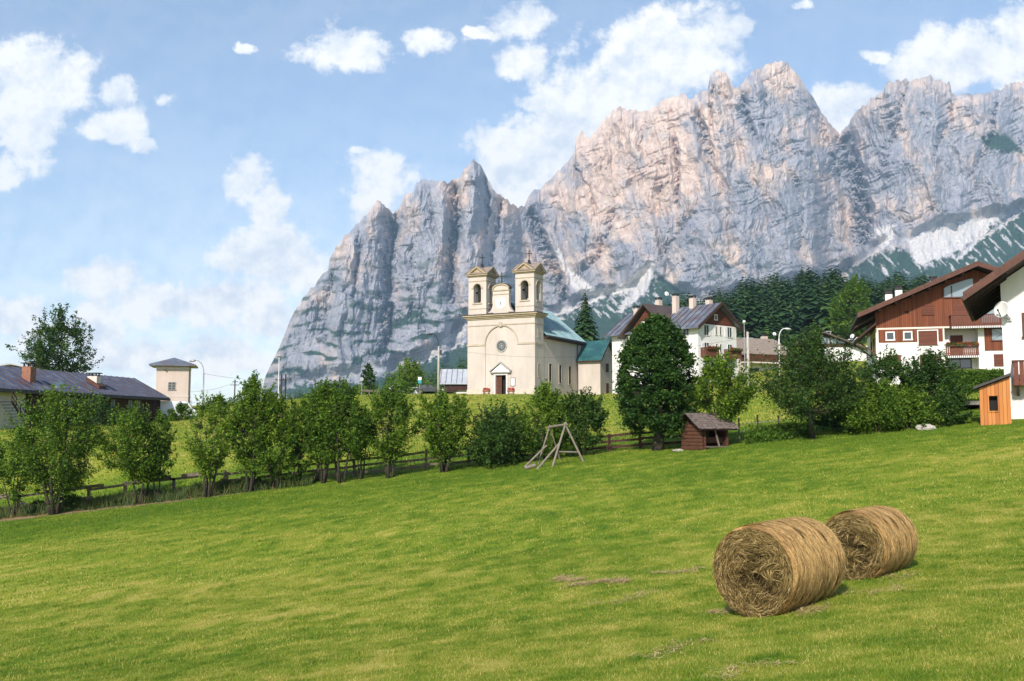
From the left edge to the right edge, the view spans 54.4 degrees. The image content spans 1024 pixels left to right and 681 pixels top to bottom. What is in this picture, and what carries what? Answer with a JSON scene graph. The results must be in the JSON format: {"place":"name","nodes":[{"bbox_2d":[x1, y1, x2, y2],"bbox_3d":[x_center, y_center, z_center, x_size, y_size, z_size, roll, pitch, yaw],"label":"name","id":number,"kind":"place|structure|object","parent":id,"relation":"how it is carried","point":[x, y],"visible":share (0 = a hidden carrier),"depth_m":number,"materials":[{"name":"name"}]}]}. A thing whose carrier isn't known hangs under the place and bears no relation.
{"place":"outdoors","nodes":[
{"label":"outdoors","id":0,"kind":"place"},
{"bbox_2d":[0,338,1023,680],"bbox_3d":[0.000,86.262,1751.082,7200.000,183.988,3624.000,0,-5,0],"label":"meadow ground","id":1,"kind":"structure","parent":0,"point":[516,570],"depth_m":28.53,"materials":[{"name":"plant"}]},
{"bbox_2d":[0,363,37,368],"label":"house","id":2,"kind":"structure","parent":1,"relation":"on","point":[11,365],"depth_m":126.85,"materials":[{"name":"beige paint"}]},
{"bbox_2d":[0,423,48,514],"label":"bush","id":3,"kind":"object","parent":1,"relation":"on","point":[10,467],"visible":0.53,"depth_m":54.49,"materials":[{"name":"green plant"}]},
{"bbox_2d":[5,302,104,373],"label":"ash tree","id":4,"kind":"object","parent":1,"relation":"on","point":[44,356],"visible":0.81,"depth_m":126.97,"materials":[{"name":"green plant"}]},
{"bbox_2d":[0,380,121,514],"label":"hedge tree","id":5,"kind":"object","parent":1,"relation":"on","point":[58,423],"visible":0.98,"depth_m":53.68,"materials":[{"name":"green plant"}]},
{"bbox_2d":[0,362,170,428],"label":"barn","id":6,"kind":"structure","parent":1,"relation":"on","point":[122,391],"depth_m":102.30,"materials":[{"name":"beige paint"}]},
{"bbox_2d":[83,393,118,425],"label":"shrub","id":7,"kind":"object","parent":1,"relation":"on","point":[106,406],"visible":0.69,"depth_m":100.41,"materials":[{"name":"green plant"}]},
{"bbox_2d":[0,472,229,506],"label":"timber fence","id":8,"kind":"object","parent":1,"relation":"on","point":[167,478],"visible":0.48,"depth_m":56.20,"materials":[{"name":"brown wood"}]},
{"bbox_2d":[86,400,182,503],"bbox_3d":[-20.645,6.233,54.995,4.577,5.944,4.923,-1,-5,17],"label":"hedge tree","id":9,"kind":"object","parent":1,"relation":"on","point":[132,459],"visible":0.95,"depth_m":54.23,"materials":[{"name":"green plant"}]},
{"bbox_2d":[138,407,177,499],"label":"hedge tree","id":10,"kind":"object","parent":1,"relation":"on","point":[159,474],"visible":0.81,"depth_m":54.85,"materials":[{"name":"green plant"}]},
{"bbox_2d":[0,471,318,519],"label":"fence","id":11,"kind":"object","parent":1,"relation":"on","point":[196,490],"visible":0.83,"depth_m":55.02,"materials":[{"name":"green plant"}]},
{"bbox_2d":[149,358,197,402],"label":"transformer tower","id":12,"kind":"structure","parent":1,"relation":"on","point":[173,379],"depth_m":129.54,"materials":[{"name":"beige paint"}]},
{"bbox_2d":[168,382,175,389],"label":"window","id":13,"kind":"structure","parent":12,"relation":"in","point":[171,385],"depth_m":129.44,"materials":[{"name":"grey glass"}]},
{"bbox_2d":[160,401,196,418],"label":"parked van","id":14,"kind":"object","parent":1,"relation":"on","point":[165,406],"visible":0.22,"depth_m":119.75,"materials":[{"name":"white paint"}]},
{"bbox_2d":[167,401,192,420],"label":"shrub","id":15,"kind":"object","parent":1,"relation":"on","point":[181,410],"visible":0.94,"depth_m":117.48,"materials":[{"name":"green plant"}]},
{"bbox_2d":[189,360,203,403],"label":"street lamp","id":16,"kind":"object","parent":1,"relation":"on","point":[203,377],"visible":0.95,"depth_m":118.01,"materials":[{"name":"metal"}]},
{"bbox_2d":[181,390,238,497],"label":"hedge tree","id":17,"kind":"object","parent":1,"relation":"on","point":[205,466],"visible":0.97,"depth_m":54.05,"materials":[{"name":"green plant"}]},
{"bbox_2d":[205,391,233,414],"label":"shrub","id":18,"kind":"object","parent":1,"relation":"on","point":[216,399],"visible":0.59,"depth_m":119.32,"materials":[{"name":"green plant"}]},
{"bbox_2d":[215,369,282,491],"bbox_3d":[-14.313,5.024,54.667,3.600,6.912,3.626,0,-5,0],"label":"hedge tree","id":19,"kind":"object","parent":1,"relation":"on","point":[251,394],"visible":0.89,"depth_m":54.42,"materials":[{"name":"green plant"}]},
{"bbox_2d":[233,387,307,487],"bbox_3d":[-12.962,5.464,55.182,4.839,5.810,4.456,0,-5,0],"label":"tree","id":20,"kind":"object","parent":1,"relation":"on","point":[276,435],"visible":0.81,"depth_m":54.37,"materials":[{"name":"green plant"}]},
{"bbox_2d":[276,395,326,481],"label":"hedge tree","id":21,"kind":"object","parent":1,"relation":"on","point":[299,453],"visible":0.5,"depth_m":55.27,"materials":[{"name":"green plant"}]},
{"bbox_2d":[295,377,349,483],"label":"hedge tree","id":22,"kind":"object","parent":1,"relation":"on","point":[320,392],"visible":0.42,"depth_m":54.62,"materials":[{"name":"green plant"}]},
{"bbox_2d":[302,374,377,482],"bbox_3d":[-9.372,4.906,54.598,4.541,6.152,4.375,0,-5,0],"label":"hedge tree","id":23,"kind":"object","parent":1,"relation":"on","point":[331,420],"visible":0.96,"depth_m":53.87,"materials":[{"name":"green plant"}]},
{"bbox_2d":[351,384,368,394],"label":"shrub","id":24,"kind":"object","parent":1,"relation":"on","point":[359,388],"visible":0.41,"depth_m":154.43,"materials":[{"name":"green plant"}]},
{"bbox_2d":[344,406,380,479],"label":"hedge tree","id":25,"kind":"object","parent":1,"relation":"on","point":[362,447],"visible":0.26,"depth_m":54.91,"materials":[{"name":"green plant"}]},
{"bbox_2d":[360,362,375,393],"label":"columnar tree","id":26,"kind":"object","parent":1,"relation":"on","point":[368,374],"visible":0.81,"depth_m":167.71,"materials":[{"name":"green plant"}]},
{"bbox_2d":[352,379,423,477],"bbox_3d":[-6.821,4.896,54.346,4.142,5.592,3.820,0,-5,0],"label":"hedge tree","id":27,"kind":"object","parent":1,"relation":"on","point":[389,399],"visible":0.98,"depth_m":53.92,"materials":[{"name":"green plant"}]},
{"bbox_2d":[222,439,554,481],"bbox_3d":[-6.949,7.099,56.246,19.036,3.422,0.362,0,-5,2],"label":"timber fence","id":28,"kind":"object","parent":1,"relation":"on","point":[354,466],"visible":0.24,"depth_m":56.21,"materials":[{"name":"brown wood"}]},
{"bbox_2d":[392,379,415,393],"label":"shrub","id":29,"kind":"object","parent":1,"relation":"on","point":[410,389],"visible":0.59,"depth_m":157.41,"materials":[{"name":"green plant"}]},
{"bbox_2d":[384,355,427,386],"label":"willow","id":30,"kind":"object","parent":1,"relation":"on","point":[410,373],"visible":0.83,"depth_m":170.97,"materials":[{"name":"green plant"}]},
{"bbox_2d":[416,385,443,393],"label":"parked car","id":31,"kind":"object","parent":1,"relation":"on","point":[426,388],"visible":0.56,"depth_m":157.08,"materials":[{"name":"paint"}]},
{"bbox_2d":[427,333,441,394],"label":"street lamp","id":32,"kind":"object","parent":1,"relation":"on","point":[438,369],"visible":0.95,"depth_m":131.10,"materials":[{"name":"metal"}]},
{"bbox_2d":[411,387,477,472],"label":"hedge tree","id":33,"kind":"object","parent":1,"relation":"on","point":[435,434],"visible":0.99,"depth_m":53.64,"materials":[{"name":"green plant"}]},
{"bbox_2d":[440,369,466,393],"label":"house","id":34,"kind":"structure","parent":1,"relation":"on","point":[452,381],"depth_m":185.13,"materials":[{"name":"white paint"}]},
{"bbox_2d":[454,398,543,469],"bbox_3d":[-0.898,5.434,54.612,4.805,4.599,5.453,-4,-6,38],"label":"bush","id":35,"kind":"object","parent":1,"relation":"on","point":[489,441],"visible":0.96,"depth_m":53.78,"materials":[{"name":"green plant"}]},
{"bbox_2d":[462,250,612,394],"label":"church","id":36,"kind":"structure","parent":1,"relation":"on","point":[548,346],"depth_m":144.04,"materials":[{"name":"paint"}]},
{"bbox_2d":[497,375,501,393],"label":"door","id":37,"kind":"structure","parent":36,"relation":"in","point":[499,377],"depth_m":142.90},
{"bbox_2d":[496,340,506,351],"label":"round window","id":38,"kind":"structure","parent":36,"relation":"in","point":[501,345],"depth_m":142.97,"materials":[{"name":"glass"}]},
{"bbox_2d":[568,366,571,384],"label":"window","id":39,"kind":"structure","parent":36,"relation":"in","point":[569,367],"depth_m":151.00,"materials":[{"name":"paint"}]},
{"bbox_2d":[509,378,582,458],"bbox_3d":[1.956,4.544,55.555,4.222,4.851,4.151,0,-5,0],"label":"bush","id":40,"kind":"object","parent":1,"relation":"on","point":[545,398],"visible":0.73,"depth_m":54.73,"materials":[{"name":"green plant"}]},
{"bbox_2d":[524,422,583,469],"bbox_3d":[1.755,5.503,52.079,3.225,2.469,3.063,2,-5,-23],"label":"swing frame","id":41,"kind":"object","parent":1,"relation":"on","point":[528,466],"visible":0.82,"depth_m":51.47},
{"bbox_2d":[201,266,927,404],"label":"spruce wood","id":42,"kind":"object","parent":1,"relation":"on","point":[433,380],"visible":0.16,"depth_m":487.37,"materials":[{"name":"plant"}]},
{"bbox_2d":[555,386,609,455],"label":"hedge tree","id":43,"kind":"object","parent":1,"relation":"on","point":[593,411],"visible":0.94,"depth_m":54.49,"materials":[{"name":"green plant"}]},
{"bbox_2d":[574,293,599,340],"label":"spruce","id":44,"kind":"object","parent":1,"relation":"on","point":[584,328],"visible":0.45,"depth_m":172.11,"materials":[{"name":"green plant"}]},
{"bbox_2d":[578,430,680,454],"bbox_3d":[6.686,5.712,54.784,6.330,1.785,0.215,-1,-5,13],"label":"timber fence","id":45,"kind":"object","parent":1,"relation":"on","point":[640,444],"visible":0.54,"depth_m":54.80,"materials":[{"name":"wood"}]},
{"bbox_2d":[608,312,704,450],"bbox_3d":[7.814,2.293,53.508,5.218,7.702,5.378,0,-5,0],"label":"round tree","id":46,"kind":"object","parent":1,"relation":"on","point":[657,347],"visible":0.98,"depth_m":52.43,"materials":[{"name":"green plant"}]},
{"bbox_2d":[604,292,745,393],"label":"guesthouse","id":47,"kind":"structure","parent":1,"relation":"on","point":[708,322],"depth_m":137.54,"materials":[{"name":"white paint"}]},
{"bbox_2d":[701,325,710,335],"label":"window","id":48,"kind":"structure","parent":47,"relation":"in","point":[705,329],"depth_m":134.70,"materials":[{"name":"paint"}]},
{"bbox_2d":[725,327,733,337],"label":"window","id":49,"kind":"structure","parent":47,"relation":"in","point":[729,331],"depth_m":137.89,"materials":[{"name":"paint"}]},
{"bbox_2d":[677,413,739,450],"bbox_3d":[10.134,4.851,52.029,2.676,2.116,2.440,3,-6,-27],"label":"timber hut","id":50,"kind":"object","parent":1,"relation":"on","point":[699,426],"visible":0.94,"depth_m":51.57,"materials":[{"name":"brown wood"}]},
{"bbox_2d":[673,348,761,445],"bbox_3d":[10.685,3.078,52.568,5.311,5.380,3.741,-2,-5,25],"label":"hedge tree","id":51,"kind":"object","parent":1,"relation":"on","point":[719,373],"visible":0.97,"depth_m":51.95,"materials":[{"name":"green plant"}]},
{"bbox_2d":[547,565,916,678],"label":"hay wisps","id":52,"kind":"object","parent":1,"relation":"on","point":[556,577],"visible":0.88,"depth_m":15.96,"materials":[{"name":"plant"}]},
{"bbox_2d":[731,283,740,310],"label":"forest spruce","id":53,"kind":"object","parent":1,"relation":"on","point":[735,294],"visible":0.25,"depth_m":371.26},
{"bbox_2d":[728,293,745,337],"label":"forest spruce","id":54,"kind":"object","parent":1,"relation":"on","point":[734,313],"visible":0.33,"depth_m":297.69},
{"bbox_2d":[735,288,749,337],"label":"forest spruce","id":55,"kind":"object","parent":1,"relation":"on","point":[742,315],"visible":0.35,"depth_m":337.50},
{"bbox_2d":[742,332,752,385],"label":"utility pole","id":56,"kind":"object","parent":1,"relation":"on","point":[747,338],"visible":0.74,"depth_m":95.17,"materials":[{"name":"concrete"}]},
{"bbox_2d":[742,285,753,329],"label":"forest spruce","id":57,"kind":"object","parent":1,"relation":"on","point":[749,304],"visible":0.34,"depth_m":339.88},
{"bbox_2d":[741,288,762,337],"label":"forest spruce","id":58,"kind":"object","parent":1,"relation":"on","point":[752,331],"visible":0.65,"depth_m":307.45,"materials":[{"name":"plant"}]},
{"bbox_2d":[749,288,773,327],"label":"forest spruce","id":59,"kind":"object","parent":1,"relation":"on","point":[757,302],"visible":0.2,"depth_m":328.70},
{"bbox_2d":[736,332,789,374],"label":"house","id":60,"kind":"structure","parent":1,"relation":"on","point":[762,345],"depth_m":152.04,"materials":[{"name":"beige paint"}]},
{"bbox_2d":[754,295,775,338],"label":"forest spruce","id":61,"kind":"object","parent":1,"relation":"on","point":[761,321],"visible":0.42,"depth_m":306.57,"materials":[{"name":"plant"}]},
{"bbox_2d":[763,282,772,314],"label":"forest spruce","id":62,"kind":"object","parent":1,"relation":"on","point":[768,299],"visible":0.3,"depth_m":388.13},
{"bbox_2d":[764,274,773,304],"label":"forest spruce","id":63,"kind":"object","parent":1,"relation":"on","point":[769,286],"visible":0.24,"depth_m":443.67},
{"bbox_2d":[738,415,801,440],"bbox_3d":[13.751,4.723,53.074,3.314,1.914,0.120,-1,-5,11],"label":"garden fence","id":64,"kind":"object","parent":1,"relation":"on","point":[757,422],"visible":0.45,"depth_m":53.26,"materials":[{"name":"brown wood"}]},
{"bbox_2d":[764,307,778,338],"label":"forest spruce","id":65,"kind":"object","parent":1,"relation":"on","point":[770,322],"visible":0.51,"depth_m":294.69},
{"bbox_2d":[768,295,783,328],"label":"forest spruce","id":66,"kind":"object","parent":1,"relation":"on","point":[773,310],"visible":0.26,"depth_m":318.72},
{"bbox_2d":[744,419,810,444],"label":"garden weeds","id":67,"kind":"object","parent":1,"relation":"on","point":[765,433],"visible":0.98,"depth_m":51.70,"materials":[{"name":"green plant"}]},
{"bbox_2d":[770,283,785,314],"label":"forest spruce","id":68,"kind":"object","parent":1,"relation":"on","point":[775,297],"visible":0.21,"depth_m":360.01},
{"bbox_2d":[711,516,846,617],"bbox_3d":[4.168,3.487,15.470,1.464,1.455,2.069,-4,-6,40],"label":"hay bale","id":69,"kind":"object","parent":1,"relation":"on","point":[765,568],"visible":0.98,"depth_m":14.81},
{"bbox_2d":[770,304,787,344],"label":"forest spruce","id":70,"kind":"object","parent":1,"relation":"on","point":[777,330],"visible":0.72,"depth_m":294.01,"materials":[{"name":"plant"}]},
{"bbox_2d":[768,273,789,303],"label":"forest spruce","id":71,"kind":"object","parent":1,"relation":"on","point":[774,285],"visible":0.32,"depth_m":401.80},
{"bbox_2d":[769,283,794,345],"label":"forest spruce","id":72,"kind":"object","parent":1,"relation":"on","point":[785,322],"visible":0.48,"depth_m":314.36,"materials":[{"name":"plant"}]},
{"bbox_2d":[780,278,791,314],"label":"forest spruce","id":73,"kind":"object","parent":1,"relation":"on","point":[787,294],"visible":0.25,"depth_m":396.11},
{"bbox_2d":[787,282,798,325],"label":"forest spruce","id":74,"kind":"object","parent":1,"relation":"on","point":[793,303],"visible":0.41,"depth_m":363.15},
{"bbox_2d":[785,278,801,315],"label":"forest spruce","id":75,"kind":"object","parent":1,"relation":"on","point":[790,296],"visible":0.27,"depth_m":380.08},
{"bbox_2d":[784,296,804,345],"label":"forest spruce","id":76,"kind":"object","parent":1,"relation":"on","point":[793,330],"visible":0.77,"depth_m":300.39,"materials":[{"name":"plant"}]},
{"bbox_2d":[789,283,805,332],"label":"forest spruce","id":77,"kind":"object","parent":1,"relation":"on","point":[800,295],"visible":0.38,"depth_m":343.87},
{"bbox_2d":[799,270,813,302],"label":"forest spruce","id":78,"kind":"object","parent":1,"relation":"on","point":[805,286],"visible":0.2,"depth_m":367.30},
{"bbox_2d":[744,320,876,438],"bbox_3d":[15.733,2.088,50.871,6.898,6.262,6.516,4,-6,-37],"label":"hedge tree","id":79,"kind":"object","parent":1,"relation":"on","point":[801,368],"visible":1,"depth_m":50.27,"materials":[{"name":"green plant"}]},
{"bbox_2d":[797,273,823,336],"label":"forest spruce","id":80,"kind":"object","parent":1,"relation":"on","point":[806,320],"visible":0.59,"depth_m":309.75,"materials":[{"name":"plant"}]},
{"bbox_2d":[809,278,823,311],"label":"forest spruce","id":81,"kind":"object","parent":1,"relation":"on","point":[817,287],"visible":0.21,"depth_m":349.95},
{"bbox_2d":[809,274,838,334],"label":"forest spruce","id":82,"kind":"object","parent":1,"relation":"on","point":[823,309],"visible":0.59,"depth_m":294.27,"materials":[{"name":"plant"}]},
{"bbox_2d":[791,331,867,361],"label":"chalet","id":83,"kind":"object","parent":1,"relation":"on","point":[829,335],"visible":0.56,"depth_m":151.43,"materials":[{"name":"white paint"}]},
{"bbox_2d":[821,336,844,343],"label":"gable window","id":84,"kind":"structure","parent":83,"relation":"in","point":[829,340],"depth_m":151.78,"materials":[{"name":"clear glass"}]},
{"bbox_2d":[824,271,842,300],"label":"forest spruce","id":85,"kind":"object","parent":1,"relation":"on","point":[838,284],"visible":0.16,"depth_m":364.33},
{"bbox_2d":[825,270,846,339],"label":"forest spruce","id":86,"kind":"object","parent":1,"relation":"on","point":[830,289],"visible":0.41,"depth_m":304.03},
{"bbox_2d":[823,294,851,338],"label":"larch","id":87,"kind":"object","parent":1,"relation":"on","point":[833,318],"visible":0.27,"depth_m":279.27,"materials":[{"name":"green plant"}]},
{"bbox_2d":[806,369,873,431],"bbox_3d":[17.809,3.531,53.484,4.853,4.192,4.486,0,-5,0],"label":"bush","id":88,"kind":"object","parent":1,"relation":"on","point":[833,422],"visible":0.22,"depth_m":52.94,"materials":[{"name":"green plant"}]},
{"bbox_2d":[830,273,871,343],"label":"larch","id":89,"kind":"object","parent":1,"relation":"on","point":[854,291],"visible":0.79,"depth_m":272.89,"materials":[{"name":"green plant"}]},
{"bbox_2d":[859,281,875,337],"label":"forest spruce","id":90,"kind":"object","parent":1,"relation":"on","point":[870,296],"visible":0.19,"depth_m":305.43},
{"bbox_2d":[825,505,918,580],"bbox_3d":[6.567,3.702,18.296,1.342,1.320,1.877,-4,-6,40],"label":"hay bale","id":91,"kind":"object","parent":1,"relation":"on","point":[880,540],"visible":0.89,"depth_m":17.63},
{"bbox_2d":[832,377,924,434],"bbox_3d":[18.689,3.576,50.834,4.734,3.450,4.963,0,-5,0],"label":"bush","id":92,"kind":"object","parent":1,"relation":"on","point":[882,401],"visible":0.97,"depth_m":50.02,"materials":[{"name":"green plant"}]},
{"bbox_2d":[859,344,918,396],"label":"hedge tree","id":93,"kind":"object","parent":1,"relation":"on","point":[887,363],"visible":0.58,"depth_m":52.62,"materials":[{"name":"green plant"}]},
{"bbox_2d":[892,272,907,296],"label":"forest spruce","id":94,"kind":"object","parent":1,"relation":"on","point":[893,292],"visible":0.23,"depth_m":299.06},
{"bbox_2d":[882,382,943,429],"bbox_3d":[20.154,3.475,50.505,2.690,2.738,3.336,5,-7,-45],"label":"bush","id":95,"kind":"object","parent":1,"relation":"on","point":[914,399],"visible":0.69,"depth_m":49.81,"materials":[{"name":"green plant"}]},
{"bbox_2d":[915,424,936,429],"bbox_3d":[20.518,4.332,49.435,1.045,0.385,0.600,0,-5,0],"label":"boulder","id":96,"kind":"object","parent":1,"relation":"on","point":[924,427],"visible":0.86,"depth_m":49.22,"materials":[{"name":"stone"}]},
{"bbox_2d":[850,261,1003,384],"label":"chalet","id":97,"kind":"object","parent":1,"relation":"on","point":[933,313],"visible":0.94,"depth_m":99.06,"materials":[{"name":"brown paint"}]},
{"bbox_2d":[885,331,894,340],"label":"window","id":98,"kind":"structure","parent":97,"relation":"in","point":[890,336],"depth_m":99.95,"materials":[{"name":"paint"}]},
{"bbox_2d":[903,331,912,339],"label":"window","id":99,"kind":"structure","parent":97,"relation":"in","point":[907,335],"depth_m":99.51,"materials":[{"name":"paint"}]},
{"bbox_2d":[943,277,974,297],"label":"gable window","id":100,"kind":"structure","parent":97,"relation":"in","point":[956,289],"depth_m":98.62,"materials":[{"name":"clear glass"}]},
{"bbox_2d":[948,358,971,368],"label":"window","id":101,"kind":"structure","parent":97,"relation":"in","point":[965,363],"depth_m":99.34,"materials":[{"name":"glass"}]},
{"bbox_2d":[991,328,1002,340],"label":"window","id":102,"kind":"structure","parent":97,"relation":"in","point":[994,334],"depth_m":97.28,"materials":[{"name":"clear glass"}]},
{"bbox_2d":[892,346,976,414],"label":"hedge tree","id":103,"kind":"object","parent":1,"relation":"on","point":[931,377],"visible":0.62,"depth_m":52.16,"materials":[{"name":"green plant"}]},
{"bbox_2d":[925,389,978,426],"bbox_3d":[21.807,3.612,50.344,3.044,2.343,2.531,0,-5,0],"label":"bush","id":104,"kind":"object","parent":1,"relation":"on","point":[947,411],"visible":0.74,"depth_m":49.95,"materials":[{"name":"green plant"}]},
{"bbox_2d":[962,399,979,408],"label":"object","id":105,"kind":"structure","parent":1,"relation":"on","point":[973,402],"depth_m":56.26,"materials":[{"name":"concrete"}]},
{"bbox_2d":[949,368,1003,393],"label":"clipped hedge","id":106,"kind":"object","parent":1,"relation":"on","point":[974,377],"visible":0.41,"depth_m":77.48,"materials":[{"name":"green plant"}]},
{"bbox_2d":[961,250,1023,418],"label":"white house","id":107,"kind":"structure","parent":1,"relation":"on","point":[1000,290],"depth_m":49.95,"materials":[{"name":"paint"}]},
{"bbox_2d":[973,373,1011,425],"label":"timber shed","id":108,"kind":"structure","parent":1,"relation":"on","point":[995,401],"depth_m":48.23,"materials":[{"name":"wood"}]},
{"bbox_2d":[0,0,1023,405],"label":"sky","id":109,"kind":"structure","parent":0,"point":[179,175],"materials":[{"name":"blue"}]},
{"bbox_2d":[261,61,1023,399],"bbox_3d":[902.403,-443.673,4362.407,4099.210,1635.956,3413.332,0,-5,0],"label":"mountain range","id":110,"kind":"structure","parent":0,"point":[723,183],"depth_m":4006.68,"materials":[{"name":"stone"}]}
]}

